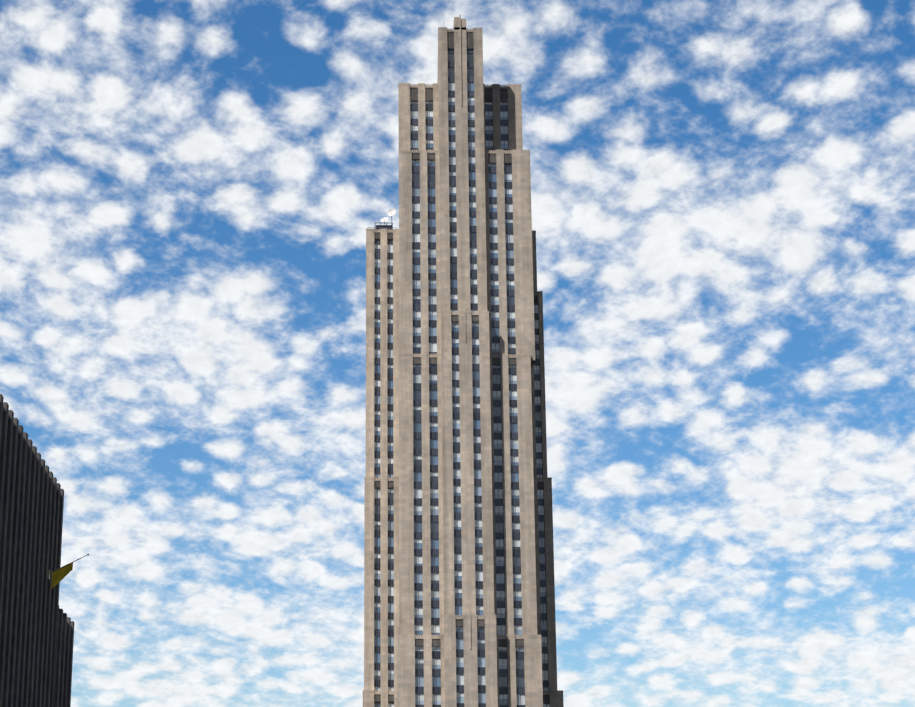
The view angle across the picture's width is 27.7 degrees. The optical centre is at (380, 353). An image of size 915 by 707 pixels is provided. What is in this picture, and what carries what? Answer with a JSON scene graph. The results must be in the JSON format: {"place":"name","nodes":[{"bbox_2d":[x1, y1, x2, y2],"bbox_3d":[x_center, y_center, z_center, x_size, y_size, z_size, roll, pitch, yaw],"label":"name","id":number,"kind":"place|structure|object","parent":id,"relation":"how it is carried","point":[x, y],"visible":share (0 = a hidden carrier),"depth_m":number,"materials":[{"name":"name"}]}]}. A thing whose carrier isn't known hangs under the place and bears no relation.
{"place":"outdoors","nodes":[
{"label":"outdoors","id":0,"kind":"place"},
{"bbox_2d":[0,394,73,706],"bbox_3d":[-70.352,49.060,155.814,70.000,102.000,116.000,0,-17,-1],"label":"building","id":1,"kind":"structure","parent":0,"point":[36,639],"depth_m":190.20,"materials":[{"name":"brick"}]},
{"bbox_2d":[46,554,88,579],"bbox_3d":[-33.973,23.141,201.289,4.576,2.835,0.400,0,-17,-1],"label":"flagpole","id":2,"kind":"object","parent":1,"relation":"attached to","point":[48,575],"visible":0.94,"depth_m":201.05,"materials":[{"name":"grey metal"}]},
{"bbox_2d":[51,563,72,588],"bbox_3d":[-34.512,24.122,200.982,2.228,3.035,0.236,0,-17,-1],"label":"flag","id":3,"kind":"object","parent":2,"relation":"attached to","point":[59,575],"visible":0.96,"depth_m":201.04,"materials":[{"name":"yellow fabric"}]},
{"bbox_2d":[0,0,914,706],"label":"sky","id":4,"kind":"structure","parent":0,"point":[723,191],"materials":[{"name":"blue"}]},
{"bbox_2d":[363,15,563,706],"bbox_3d":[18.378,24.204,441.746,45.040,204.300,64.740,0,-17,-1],"label":"skyscraper","id":5,"kind":"structure","parent":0,"point":[459,596],"depth_m":421.21,"materials":[{"name":"stone"}]},
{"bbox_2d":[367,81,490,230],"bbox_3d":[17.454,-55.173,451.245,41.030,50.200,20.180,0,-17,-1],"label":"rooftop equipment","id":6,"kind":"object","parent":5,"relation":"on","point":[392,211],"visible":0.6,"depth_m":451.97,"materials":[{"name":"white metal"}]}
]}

